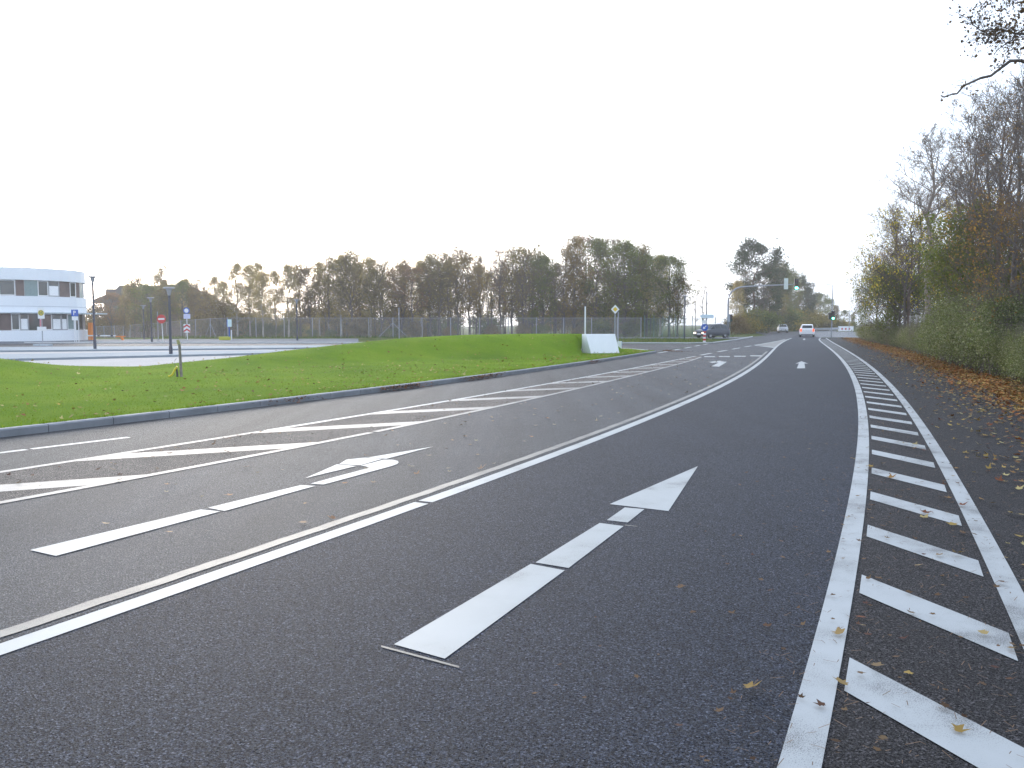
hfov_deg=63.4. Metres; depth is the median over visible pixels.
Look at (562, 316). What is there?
bare tree
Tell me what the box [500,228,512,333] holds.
bare tree
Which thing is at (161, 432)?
road lane
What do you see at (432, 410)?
hatch bar
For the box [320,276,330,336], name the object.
bare tree
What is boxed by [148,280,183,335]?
broadleaf tree
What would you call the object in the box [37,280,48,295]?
window
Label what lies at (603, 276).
bare tree
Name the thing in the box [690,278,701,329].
bare tree
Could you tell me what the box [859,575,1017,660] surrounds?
hatch bar
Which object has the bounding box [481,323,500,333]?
shrub
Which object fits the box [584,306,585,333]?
metal pole
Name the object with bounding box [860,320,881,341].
hedge bush
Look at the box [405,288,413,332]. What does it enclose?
bare tree
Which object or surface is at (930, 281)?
woodland tree
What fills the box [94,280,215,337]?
distant house
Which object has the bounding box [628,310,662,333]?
shrub
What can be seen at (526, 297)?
bare tree
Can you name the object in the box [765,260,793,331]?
broadleaf tree
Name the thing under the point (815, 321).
shrub
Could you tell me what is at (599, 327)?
shrub
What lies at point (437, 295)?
broadleaf tree
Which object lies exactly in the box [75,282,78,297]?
window
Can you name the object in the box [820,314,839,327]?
shrub
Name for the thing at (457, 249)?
bare tree
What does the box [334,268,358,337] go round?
broadleaf tree
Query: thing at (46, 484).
hatch bar
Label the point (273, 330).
shrub
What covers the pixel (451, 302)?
broadleaf tree
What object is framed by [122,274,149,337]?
broadleaf tree
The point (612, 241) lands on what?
bare tree
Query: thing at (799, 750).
edge line
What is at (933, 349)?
hedge bush
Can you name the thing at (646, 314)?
broadleaf tree
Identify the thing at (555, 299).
bare tree
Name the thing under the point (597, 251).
broadleaf tree
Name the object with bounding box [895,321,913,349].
hedge bush
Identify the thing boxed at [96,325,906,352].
ground
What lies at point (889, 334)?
hedge bush
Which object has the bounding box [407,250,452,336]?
broadleaf tree
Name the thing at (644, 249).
broadleaf tree
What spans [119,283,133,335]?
broadleaf tree
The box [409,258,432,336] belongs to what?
birch tree
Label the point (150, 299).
street lamp
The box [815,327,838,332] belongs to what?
guard rail
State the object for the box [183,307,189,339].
sign post
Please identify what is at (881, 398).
hatch bar
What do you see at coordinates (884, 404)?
hatch bar
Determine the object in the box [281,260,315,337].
broadleaf tree
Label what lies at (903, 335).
hedge bush
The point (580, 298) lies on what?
broadleaf tree
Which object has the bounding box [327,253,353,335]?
birch tree
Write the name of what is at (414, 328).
shrub
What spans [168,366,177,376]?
drain pipe
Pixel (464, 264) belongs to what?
broadleaf tree
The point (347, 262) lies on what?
broadleaf tree
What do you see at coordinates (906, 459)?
hatch bar
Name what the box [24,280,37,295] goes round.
window
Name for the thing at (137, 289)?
broadleaf tree
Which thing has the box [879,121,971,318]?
bare tree
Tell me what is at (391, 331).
shrub
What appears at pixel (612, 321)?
shrub
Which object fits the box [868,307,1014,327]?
fence
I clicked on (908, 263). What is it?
woodland tree
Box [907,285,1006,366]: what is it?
hedge bush
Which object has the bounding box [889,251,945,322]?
woodland tree
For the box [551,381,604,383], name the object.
hatch bar
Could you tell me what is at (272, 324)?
shrub
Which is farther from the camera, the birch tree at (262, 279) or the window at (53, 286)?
the birch tree at (262, 279)
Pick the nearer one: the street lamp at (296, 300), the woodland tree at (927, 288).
the woodland tree at (927, 288)
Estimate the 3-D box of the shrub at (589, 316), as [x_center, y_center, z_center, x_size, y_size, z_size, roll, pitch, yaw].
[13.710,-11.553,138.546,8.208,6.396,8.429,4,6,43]
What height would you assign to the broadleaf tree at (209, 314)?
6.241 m
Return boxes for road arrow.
[32,447,429,555]
[395,466,697,657]
[711,361,725,366]
[796,361,807,367]
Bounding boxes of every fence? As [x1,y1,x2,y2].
[96,317,640,337]
[644,315,729,336]
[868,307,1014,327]
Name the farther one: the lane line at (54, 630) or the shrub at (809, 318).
the shrub at (809, 318)
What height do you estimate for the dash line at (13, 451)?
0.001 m
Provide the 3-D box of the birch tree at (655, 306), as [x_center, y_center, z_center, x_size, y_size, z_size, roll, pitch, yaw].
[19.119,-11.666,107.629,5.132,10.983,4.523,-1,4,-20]
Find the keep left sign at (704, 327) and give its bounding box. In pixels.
[701,324,707,341]
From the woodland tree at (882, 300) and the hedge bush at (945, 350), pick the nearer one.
the hedge bush at (945, 350)
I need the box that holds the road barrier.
[838,326,853,332]
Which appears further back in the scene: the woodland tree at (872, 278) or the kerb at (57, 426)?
the woodland tree at (872, 278)
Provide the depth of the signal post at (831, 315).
96.12 m
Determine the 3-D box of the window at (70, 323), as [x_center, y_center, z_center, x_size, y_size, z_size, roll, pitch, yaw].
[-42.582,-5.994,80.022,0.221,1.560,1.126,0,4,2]
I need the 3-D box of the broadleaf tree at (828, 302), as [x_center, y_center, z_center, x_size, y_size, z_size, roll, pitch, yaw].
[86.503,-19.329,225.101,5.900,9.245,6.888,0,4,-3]
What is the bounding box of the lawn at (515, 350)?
[0,334,648,427]
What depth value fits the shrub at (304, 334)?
121.21 m
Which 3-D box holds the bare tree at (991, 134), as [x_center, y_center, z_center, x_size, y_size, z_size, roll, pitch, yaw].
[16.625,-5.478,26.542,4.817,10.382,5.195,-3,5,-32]
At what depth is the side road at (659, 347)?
61.22 m
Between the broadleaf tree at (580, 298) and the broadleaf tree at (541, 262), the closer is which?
the broadleaf tree at (541, 262)
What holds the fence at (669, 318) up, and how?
on the ground at (620, 335)
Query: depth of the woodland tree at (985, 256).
30.02 m
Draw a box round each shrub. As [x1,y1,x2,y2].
[197,319,226,337]
[240,314,271,336]
[256,323,283,337]
[257,311,282,336]
[278,318,304,337]
[290,305,324,337]
[290,323,315,337]
[305,329,318,337]
[313,307,357,336]
[324,329,338,336]
[343,317,374,337]
[345,306,384,337]
[374,315,388,337]
[377,305,432,336]
[385,326,398,336]
[404,321,427,336]
[424,312,466,336]
[440,325,457,335]
[464,310,501,334]
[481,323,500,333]
[510,312,552,328]
[514,322,533,333]
[530,322,552,333]
[544,298,586,333]
[568,310,592,330]
[571,325,583,333]
[576,303,600,332]
[582,316,613,333]
[597,305,633,333]
[619,320,645,336]
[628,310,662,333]
[641,312,667,333]
[721,314,752,334]
[724,310,769,333]
[733,304,790,333]
[734,309,781,333]
[758,303,808,331]
[764,308,788,330]
[788,309,809,330]
[790,304,815,330]
[799,313,821,329]
[809,310,827,327]
[814,310,832,327]
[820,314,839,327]
[832,319,853,326]
[843,320,857,329]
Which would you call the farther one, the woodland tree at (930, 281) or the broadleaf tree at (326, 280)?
the broadleaf tree at (326, 280)
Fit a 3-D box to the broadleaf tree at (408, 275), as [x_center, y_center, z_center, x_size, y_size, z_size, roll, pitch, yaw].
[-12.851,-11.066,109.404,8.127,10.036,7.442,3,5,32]
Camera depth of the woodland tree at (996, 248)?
25.90 m
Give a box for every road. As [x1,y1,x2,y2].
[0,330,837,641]
[0,344,707,351]
[619,337,743,338]
[811,331,858,337]
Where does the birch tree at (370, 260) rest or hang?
on the ground at (620, 335)
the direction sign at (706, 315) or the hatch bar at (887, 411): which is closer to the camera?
the hatch bar at (887, 411)
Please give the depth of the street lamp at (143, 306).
85.71 m
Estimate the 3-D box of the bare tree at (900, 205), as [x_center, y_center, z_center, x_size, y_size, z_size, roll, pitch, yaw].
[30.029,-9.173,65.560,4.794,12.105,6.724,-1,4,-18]
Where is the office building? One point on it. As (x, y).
(57, 295)
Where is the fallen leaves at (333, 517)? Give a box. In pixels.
[102,356,735,531]
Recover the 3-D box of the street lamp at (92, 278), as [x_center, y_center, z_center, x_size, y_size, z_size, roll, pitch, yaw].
[-25.124,-4.293,49.743,0.588,4.355,0.588,0,4,0]
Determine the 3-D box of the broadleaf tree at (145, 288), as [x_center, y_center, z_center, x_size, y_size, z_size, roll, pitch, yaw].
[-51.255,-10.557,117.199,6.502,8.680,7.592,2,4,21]
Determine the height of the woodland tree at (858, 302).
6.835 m
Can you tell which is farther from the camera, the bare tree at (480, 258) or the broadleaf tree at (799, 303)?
the broadleaf tree at (799, 303)
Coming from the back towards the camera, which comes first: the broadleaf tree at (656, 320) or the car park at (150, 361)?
the broadleaf tree at (656, 320)
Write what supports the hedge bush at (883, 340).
on the verge
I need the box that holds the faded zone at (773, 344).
[760,339,786,346]
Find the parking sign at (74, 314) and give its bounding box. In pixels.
[71,310,78,341]
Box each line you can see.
[0,351,767,636]
[0,431,263,472]
[0,432,370,503]
[0,449,26,452]
[0,502,426,654]
[29,437,130,448]
[264,356,694,430]
[373,357,700,431]
[419,338,790,501]
[704,355,761,356]
[777,338,868,767]
[826,338,1023,648]
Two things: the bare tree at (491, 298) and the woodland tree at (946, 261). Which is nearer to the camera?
the woodland tree at (946, 261)
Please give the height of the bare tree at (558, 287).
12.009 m
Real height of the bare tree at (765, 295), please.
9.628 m
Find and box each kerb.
[0,351,656,437]
[24,336,752,343]
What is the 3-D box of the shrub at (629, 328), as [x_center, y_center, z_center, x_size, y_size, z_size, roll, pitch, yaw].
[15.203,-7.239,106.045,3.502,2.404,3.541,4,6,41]
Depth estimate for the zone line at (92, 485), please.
8.91 m
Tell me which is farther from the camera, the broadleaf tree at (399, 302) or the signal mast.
the broadleaf tree at (399, 302)
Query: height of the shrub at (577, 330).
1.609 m
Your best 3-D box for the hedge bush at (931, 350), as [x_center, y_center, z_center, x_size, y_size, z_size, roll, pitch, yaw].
[20.085,-2.311,38.041,2.968,2.370,2.700,0,4,-6]
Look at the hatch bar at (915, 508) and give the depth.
7.21 m
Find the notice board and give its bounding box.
[219,319,231,339]
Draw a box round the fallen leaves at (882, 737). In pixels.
[813,373,1023,750]
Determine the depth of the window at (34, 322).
76.68 m
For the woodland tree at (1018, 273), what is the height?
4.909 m
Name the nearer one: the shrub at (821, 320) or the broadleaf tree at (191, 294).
the broadleaf tree at (191, 294)
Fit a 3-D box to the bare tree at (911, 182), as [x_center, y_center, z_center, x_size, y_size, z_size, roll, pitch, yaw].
[28.076,-8.970,57.192,7.172,12.912,5.113,1,4,13]
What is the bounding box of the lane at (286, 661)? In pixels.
[0,335,857,767]
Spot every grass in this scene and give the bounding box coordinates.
[153,334,733,341]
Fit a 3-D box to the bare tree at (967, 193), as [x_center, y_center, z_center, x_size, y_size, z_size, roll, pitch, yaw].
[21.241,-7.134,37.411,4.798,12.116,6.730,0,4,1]
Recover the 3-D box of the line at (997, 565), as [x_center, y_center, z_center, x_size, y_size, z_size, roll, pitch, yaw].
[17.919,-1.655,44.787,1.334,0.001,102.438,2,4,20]
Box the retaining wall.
[581,334,618,352]
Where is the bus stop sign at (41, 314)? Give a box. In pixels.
[33,308,52,345]
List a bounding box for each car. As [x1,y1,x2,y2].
[693,324,729,337]
[777,324,787,332]
[799,324,814,336]
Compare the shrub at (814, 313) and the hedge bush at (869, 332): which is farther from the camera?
the shrub at (814, 313)
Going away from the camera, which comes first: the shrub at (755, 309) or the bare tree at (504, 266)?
the bare tree at (504, 266)
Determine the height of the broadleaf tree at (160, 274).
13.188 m
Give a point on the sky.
(195, 137)
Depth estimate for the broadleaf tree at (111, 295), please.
134.12 m
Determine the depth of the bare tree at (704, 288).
123.32 m
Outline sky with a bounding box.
[0,0,1023,325]
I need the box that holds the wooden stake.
[176,340,182,376]
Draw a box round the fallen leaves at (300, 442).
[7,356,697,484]
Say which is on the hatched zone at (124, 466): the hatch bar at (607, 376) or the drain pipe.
the hatch bar at (607, 376)
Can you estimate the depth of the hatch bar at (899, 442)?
11.16 m
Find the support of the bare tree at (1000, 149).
on the verge
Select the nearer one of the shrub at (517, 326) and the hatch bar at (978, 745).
the hatch bar at (978, 745)
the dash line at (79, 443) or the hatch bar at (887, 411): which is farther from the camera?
the hatch bar at (887, 411)
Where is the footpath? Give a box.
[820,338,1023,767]
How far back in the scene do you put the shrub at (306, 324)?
134.29 m
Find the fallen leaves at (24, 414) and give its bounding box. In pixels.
[1,332,649,418]
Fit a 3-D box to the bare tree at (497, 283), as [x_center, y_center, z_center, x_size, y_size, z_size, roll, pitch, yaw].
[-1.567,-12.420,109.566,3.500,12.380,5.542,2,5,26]
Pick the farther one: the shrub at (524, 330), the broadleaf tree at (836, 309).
the broadleaf tree at (836, 309)
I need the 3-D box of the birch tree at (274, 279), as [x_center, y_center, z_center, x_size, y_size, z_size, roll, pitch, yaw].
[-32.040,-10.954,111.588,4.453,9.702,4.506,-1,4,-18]
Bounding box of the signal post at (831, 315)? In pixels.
[827,284,834,337]
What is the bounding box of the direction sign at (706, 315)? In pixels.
[700,292,713,338]
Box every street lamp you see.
[87,276,96,348]
[140,305,145,338]
[147,297,153,341]
[163,287,173,353]
[294,299,298,339]
[683,295,686,338]
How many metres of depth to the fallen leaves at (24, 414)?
24.05 m
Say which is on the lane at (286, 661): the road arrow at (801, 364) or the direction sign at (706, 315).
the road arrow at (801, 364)
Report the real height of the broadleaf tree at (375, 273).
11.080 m
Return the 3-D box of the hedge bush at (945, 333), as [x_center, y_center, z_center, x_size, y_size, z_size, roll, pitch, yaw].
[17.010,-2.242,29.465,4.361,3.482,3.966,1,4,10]
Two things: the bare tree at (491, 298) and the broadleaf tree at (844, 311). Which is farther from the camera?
the broadleaf tree at (844, 311)
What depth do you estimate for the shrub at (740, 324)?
126.76 m
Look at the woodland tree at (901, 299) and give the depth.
57.56 m
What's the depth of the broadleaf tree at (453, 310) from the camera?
117.11 m
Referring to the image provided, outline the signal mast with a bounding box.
[727,278,798,337]
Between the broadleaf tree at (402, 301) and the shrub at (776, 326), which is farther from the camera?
the shrub at (776, 326)
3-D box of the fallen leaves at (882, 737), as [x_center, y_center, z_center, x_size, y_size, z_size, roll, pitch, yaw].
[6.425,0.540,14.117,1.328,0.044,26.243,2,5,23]
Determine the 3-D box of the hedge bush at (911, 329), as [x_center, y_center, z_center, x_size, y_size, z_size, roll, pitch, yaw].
[23.376,-2.862,47.139,2.436,2.156,2.508,3,5,33]
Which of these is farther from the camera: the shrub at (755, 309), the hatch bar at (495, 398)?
the shrub at (755, 309)
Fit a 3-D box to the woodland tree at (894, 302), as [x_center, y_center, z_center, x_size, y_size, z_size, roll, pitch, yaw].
[26.661,-6.782,58.014,5.905,8.425,6.125,-2,4,-22]
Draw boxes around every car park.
[0,339,357,343]
[0,349,296,353]
[25,355,245,365]
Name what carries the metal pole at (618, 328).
on the lawn at (515, 350)
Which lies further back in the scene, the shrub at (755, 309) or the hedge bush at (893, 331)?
the shrub at (755, 309)
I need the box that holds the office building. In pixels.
[0,267,106,341]
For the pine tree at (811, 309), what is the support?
on the ground at (620, 335)
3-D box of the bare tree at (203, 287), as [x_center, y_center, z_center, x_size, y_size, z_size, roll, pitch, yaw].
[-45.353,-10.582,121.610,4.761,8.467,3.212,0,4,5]
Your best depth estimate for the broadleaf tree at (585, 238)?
114.77 m
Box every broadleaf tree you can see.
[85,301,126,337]
[91,290,121,337]
[114,295,135,337]
[115,280,175,337]
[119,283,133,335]
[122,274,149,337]
[132,275,149,329]
[147,262,172,337]
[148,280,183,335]
[153,278,202,335]
[174,274,192,336]
[180,277,210,335]
[185,280,203,335]
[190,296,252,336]
[192,288,213,322]
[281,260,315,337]
[289,260,327,328]
[302,252,352,329]
[327,242,372,336]
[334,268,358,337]
[343,253,378,337]
[350,265,372,334]
[362,255,397,337]
[377,273,392,335]
[379,255,419,336]
[382,262,442,336]
[389,263,412,328]
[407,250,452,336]
[408,283,440,332]
[414,249,464,335]
[430,261,453,317]
[433,248,465,327]
[435,271,466,325]
[446,249,491,334]
[452,283,467,333]
[460,260,493,334]
[483,268,505,317]
[488,243,532,333]
[492,260,520,333]
[508,273,544,326]
[509,239,553,333]
[512,247,575,326]
[546,265,567,333]
[554,230,607,308]
[554,233,628,320]
[557,230,592,333]
[571,269,589,320]
[580,264,606,332]
[585,233,649,336]
[607,280,638,333]
[609,237,654,335]
[619,249,671,335]
[641,247,700,336]
[644,277,672,333]
[661,272,697,336]
[762,261,807,321]
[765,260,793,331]
[784,272,806,328]
[814,292,837,317]
[822,297,840,318]
[833,305,839,326]
[838,309,851,322]
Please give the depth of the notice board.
81.67 m
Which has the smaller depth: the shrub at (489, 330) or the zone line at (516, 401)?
the zone line at (516, 401)
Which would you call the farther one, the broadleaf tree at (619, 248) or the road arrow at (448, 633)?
the broadleaf tree at (619, 248)
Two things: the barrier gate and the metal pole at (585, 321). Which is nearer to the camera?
the metal pole at (585, 321)
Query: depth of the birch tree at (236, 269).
108.95 m
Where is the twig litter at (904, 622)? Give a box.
[723,407,1022,766]
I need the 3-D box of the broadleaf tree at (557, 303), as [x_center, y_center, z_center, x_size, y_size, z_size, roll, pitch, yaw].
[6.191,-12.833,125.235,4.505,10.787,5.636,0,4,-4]
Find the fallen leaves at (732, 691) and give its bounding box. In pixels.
[532,393,862,760]
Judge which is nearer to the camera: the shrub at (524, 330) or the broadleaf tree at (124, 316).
the shrub at (524, 330)
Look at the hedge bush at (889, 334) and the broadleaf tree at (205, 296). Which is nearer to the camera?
the hedge bush at (889, 334)
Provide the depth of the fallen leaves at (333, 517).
9.07 m
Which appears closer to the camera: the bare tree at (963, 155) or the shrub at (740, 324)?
the bare tree at (963, 155)
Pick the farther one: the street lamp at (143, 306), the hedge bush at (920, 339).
the street lamp at (143, 306)
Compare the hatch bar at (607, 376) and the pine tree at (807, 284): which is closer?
the hatch bar at (607, 376)
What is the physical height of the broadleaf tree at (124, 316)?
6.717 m
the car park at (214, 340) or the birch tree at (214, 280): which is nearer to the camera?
the car park at (214, 340)
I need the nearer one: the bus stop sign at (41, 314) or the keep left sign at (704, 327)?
the bus stop sign at (41, 314)
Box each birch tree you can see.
[205,274,222,312]
[210,279,235,334]
[221,259,252,335]
[238,262,263,336]
[243,258,272,314]
[248,271,277,335]
[260,268,286,337]
[272,259,305,337]
[303,258,329,335]
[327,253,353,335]
[355,252,386,337]
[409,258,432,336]
[640,253,673,336]
[725,280,748,333]
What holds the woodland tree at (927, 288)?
on the verge
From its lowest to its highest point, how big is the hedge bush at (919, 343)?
1.860 m
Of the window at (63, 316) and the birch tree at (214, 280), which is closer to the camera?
the window at (63, 316)
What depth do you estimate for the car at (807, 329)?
99.04 m
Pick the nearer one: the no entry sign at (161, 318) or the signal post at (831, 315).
the no entry sign at (161, 318)
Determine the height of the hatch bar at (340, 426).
0.001 m
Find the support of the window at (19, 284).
in the office building
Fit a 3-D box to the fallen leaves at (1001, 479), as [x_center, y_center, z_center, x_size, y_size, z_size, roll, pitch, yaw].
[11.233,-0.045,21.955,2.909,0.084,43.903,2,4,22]
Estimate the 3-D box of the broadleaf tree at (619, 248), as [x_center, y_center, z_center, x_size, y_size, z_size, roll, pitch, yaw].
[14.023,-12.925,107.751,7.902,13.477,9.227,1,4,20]
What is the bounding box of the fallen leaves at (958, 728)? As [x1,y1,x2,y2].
[743,438,1022,731]
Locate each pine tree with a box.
[720,233,793,308]
[747,262,794,331]
[791,274,819,330]
[796,287,818,312]
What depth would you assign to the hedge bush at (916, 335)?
45.16 m
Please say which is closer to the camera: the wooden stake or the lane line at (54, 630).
the lane line at (54, 630)
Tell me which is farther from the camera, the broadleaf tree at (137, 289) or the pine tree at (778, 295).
the pine tree at (778, 295)
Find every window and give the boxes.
[0,279,15,295]
[0,313,10,329]
[11,313,19,329]
[15,280,23,295]
[20,313,28,329]
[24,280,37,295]
[28,313,39,329]
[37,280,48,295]
[40,314,52,329]
[48,281,59,296]
[52,314,61,329]
[59,281,69,296]
[61,314,67,329]
[67,314,75,329]
[69,282,75,296]
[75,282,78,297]
[78,314,82,329]
[79,283,82,297]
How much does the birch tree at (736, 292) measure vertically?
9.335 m
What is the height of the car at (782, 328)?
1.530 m
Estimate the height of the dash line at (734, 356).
0.001 m
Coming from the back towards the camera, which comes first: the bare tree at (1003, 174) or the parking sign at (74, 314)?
the parking sign at (74, 314)
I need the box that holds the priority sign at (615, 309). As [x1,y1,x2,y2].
[611,305,618,333]
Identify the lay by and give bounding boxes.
[757,332,798,334]
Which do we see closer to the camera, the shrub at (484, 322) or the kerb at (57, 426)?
the kerb at (57, 426)
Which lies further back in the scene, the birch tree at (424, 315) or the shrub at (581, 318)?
the shrub at (581, 318)
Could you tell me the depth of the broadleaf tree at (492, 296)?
131.71 m
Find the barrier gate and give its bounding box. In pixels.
[86,323,124,339]
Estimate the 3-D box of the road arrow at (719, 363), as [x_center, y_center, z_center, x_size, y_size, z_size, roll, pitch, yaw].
[8.202,-0.834,33.486,0.733,0.001,5.202,1,4,18]
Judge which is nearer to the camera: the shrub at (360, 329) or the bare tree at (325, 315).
the shrub at (360, 329)
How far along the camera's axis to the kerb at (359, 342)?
67.54 m
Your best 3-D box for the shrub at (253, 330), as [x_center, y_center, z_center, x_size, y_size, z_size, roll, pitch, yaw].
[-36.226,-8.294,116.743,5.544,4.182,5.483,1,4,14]
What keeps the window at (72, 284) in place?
in the office building
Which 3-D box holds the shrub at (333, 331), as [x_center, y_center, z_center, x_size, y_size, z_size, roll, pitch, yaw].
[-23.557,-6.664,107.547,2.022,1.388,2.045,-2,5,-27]
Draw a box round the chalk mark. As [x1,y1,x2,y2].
[381,525,632,667]
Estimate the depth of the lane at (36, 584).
7.88 m
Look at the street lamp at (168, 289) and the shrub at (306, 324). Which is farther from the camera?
the shrub at (306, 324)
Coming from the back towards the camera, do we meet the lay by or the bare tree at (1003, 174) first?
the lay by
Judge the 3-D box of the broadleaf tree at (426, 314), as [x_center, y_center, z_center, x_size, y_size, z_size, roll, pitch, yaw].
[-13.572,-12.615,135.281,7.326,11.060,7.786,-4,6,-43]
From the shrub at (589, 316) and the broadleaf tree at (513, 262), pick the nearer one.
the broadleaf tree at (513, 262)
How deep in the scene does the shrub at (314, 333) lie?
106.60 m
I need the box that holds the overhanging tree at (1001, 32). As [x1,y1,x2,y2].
[940,0,1023,107]
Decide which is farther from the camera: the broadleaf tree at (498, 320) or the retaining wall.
the broadleaf tree at (498, 320)
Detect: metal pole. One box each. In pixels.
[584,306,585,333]
[617,311,618,342]
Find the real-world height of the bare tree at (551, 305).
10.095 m
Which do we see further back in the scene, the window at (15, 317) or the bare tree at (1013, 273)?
the window at (15, 317)
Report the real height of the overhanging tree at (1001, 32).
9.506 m
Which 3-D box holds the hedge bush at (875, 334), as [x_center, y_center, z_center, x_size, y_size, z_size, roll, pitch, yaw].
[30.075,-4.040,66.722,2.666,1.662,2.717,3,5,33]
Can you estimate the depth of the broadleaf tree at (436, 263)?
108.92 m
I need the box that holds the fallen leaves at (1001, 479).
[866,355,1023,579]
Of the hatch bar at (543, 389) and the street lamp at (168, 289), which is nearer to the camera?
the hatch bar at (543, 389)
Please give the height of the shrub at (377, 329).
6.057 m
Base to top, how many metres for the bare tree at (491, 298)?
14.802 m
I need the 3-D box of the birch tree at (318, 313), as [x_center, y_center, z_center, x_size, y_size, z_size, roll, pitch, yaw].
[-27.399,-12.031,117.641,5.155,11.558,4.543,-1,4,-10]
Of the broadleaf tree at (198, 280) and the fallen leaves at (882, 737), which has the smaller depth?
the fallen leaves at (882, 737)
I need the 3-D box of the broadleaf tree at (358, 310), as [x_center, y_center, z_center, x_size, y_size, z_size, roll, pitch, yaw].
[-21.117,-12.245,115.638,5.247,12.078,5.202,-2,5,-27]
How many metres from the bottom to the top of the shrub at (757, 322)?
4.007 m
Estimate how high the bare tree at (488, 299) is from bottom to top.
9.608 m
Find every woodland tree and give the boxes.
[838,202,950,343]
[846,229,932,325]
[846,272,902,340]
[849,244,920,326]
[850,260,932,342]
[872,269,938,338]
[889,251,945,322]
[893,186,1022,314]
[900,237,1007,354]
[904,198,1023,346]
[915,260,959,313]
[932,199,1023,331]
[935,181,1023,298]
[963,257,1023,291]
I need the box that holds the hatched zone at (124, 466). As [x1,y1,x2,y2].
[0,356,701,500]
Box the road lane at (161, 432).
[0,352,714,470]
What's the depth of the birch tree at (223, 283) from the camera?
111.09 m
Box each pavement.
[0,345,330,351]
[0,350,286,360]
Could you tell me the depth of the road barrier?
149.62 m
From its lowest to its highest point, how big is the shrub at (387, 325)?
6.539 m
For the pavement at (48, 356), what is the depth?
40.62 m
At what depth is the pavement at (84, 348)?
51.20 m
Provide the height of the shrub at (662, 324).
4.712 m
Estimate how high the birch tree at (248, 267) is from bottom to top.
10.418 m
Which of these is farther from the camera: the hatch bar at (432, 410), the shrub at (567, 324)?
the shrub at (567, 324)
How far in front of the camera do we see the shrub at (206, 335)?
111.01 m
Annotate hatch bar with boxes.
[0,474,145,491]
[80,442,314,460]
[258,421,420,432]
[369,406,492,414]
[453,396,538,400]
[506,387,578,391]
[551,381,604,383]
[585,375,630,377]
[844,658,1023,767]
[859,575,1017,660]
[862,387,889,390]
[864,391,892,395]
[865,396,896,400]
[867,401,901,407]
[867,525,983,576]
[868,408,905,414]
[869,415,911,423]
[870,492,961,525]
[871,425,918,435]
[871,436,925,449]
[872,450,934,467]
[872,468,946,491]
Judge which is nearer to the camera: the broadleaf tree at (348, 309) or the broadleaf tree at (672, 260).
the broadleaf tree at (672, 260)
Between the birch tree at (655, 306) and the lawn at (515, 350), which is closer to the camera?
the lawn at (515, 350)
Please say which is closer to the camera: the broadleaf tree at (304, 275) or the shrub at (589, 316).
the broadleaf tree at (304, 275)
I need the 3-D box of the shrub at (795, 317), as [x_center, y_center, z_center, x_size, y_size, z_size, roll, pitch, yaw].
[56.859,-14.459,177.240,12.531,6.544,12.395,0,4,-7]
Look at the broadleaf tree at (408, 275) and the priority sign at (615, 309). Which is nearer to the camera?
the priority sign at (615, 309)
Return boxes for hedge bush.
[857,321,871,340]
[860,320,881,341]
[865,324,886,342]
[870,327,887,343]
[874,328,891,344]
[883,323,898,345]
[887,322,906,347]
[891,329,909,348]
[892,322,919,350]
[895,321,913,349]
[900,318,923,351]
[903,326,930,354]
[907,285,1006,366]
[907,321,930,353]
[908,282,976,363]
[909,316,941,356]
[911,301,951,361]
[914,329,945,358]
[921,276,1023,369]
[928,283,1023,372]
[941,278,1023,375]
[979,318,1023,379]
[997,326,1023,382]
[1002,318,1023,383]
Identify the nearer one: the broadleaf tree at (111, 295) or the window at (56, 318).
the window at (56, 318)
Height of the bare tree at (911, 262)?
11.297 m
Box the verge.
[850,338,1023,406]
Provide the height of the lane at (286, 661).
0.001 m
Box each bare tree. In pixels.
[194,283,209,310]
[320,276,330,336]
[382,262,401,337]
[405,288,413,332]
[441,277,454,335]
[447,242,471,334]
[463,253,489,333]
[480,267,495,324]
[485,228,497,322]
[485,246,514,333]
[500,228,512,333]
[500,253,541,322]
[517,272,533,323]
[541,247,579,333]
[543,267,558,333]
[548,260,567,333]
[558,283,566,332]
[588,286,600,333]
[591,234,617,333]
[602,236,629,335]
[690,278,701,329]
[694,273,709,319]
[740,271,760,312]
[754,279,774,332]
[849,197,938,288]
[866,163,949,320]
[869,179,945,324]
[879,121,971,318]
[900,130,1021,277]
[911,96,1023,269]
[913,59,1023,290]
[920,96,1023,293]
[928,78,1023,294]
[949,48,1023,254]
[957,122,1023,263]
[975,108,1023,237]
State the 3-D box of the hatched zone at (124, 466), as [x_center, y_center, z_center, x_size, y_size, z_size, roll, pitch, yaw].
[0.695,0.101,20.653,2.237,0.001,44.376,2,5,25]
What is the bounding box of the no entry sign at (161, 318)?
[157,315,165,337]
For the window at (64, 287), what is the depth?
79.11 m
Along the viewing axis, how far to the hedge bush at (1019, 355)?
21.18 m
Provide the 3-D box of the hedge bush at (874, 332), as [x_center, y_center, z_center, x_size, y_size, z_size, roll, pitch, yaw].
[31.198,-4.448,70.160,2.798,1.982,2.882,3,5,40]
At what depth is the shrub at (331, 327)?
126.95 m
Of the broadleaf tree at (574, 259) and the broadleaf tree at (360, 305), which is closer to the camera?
the broadleaf tree at (574, 259)

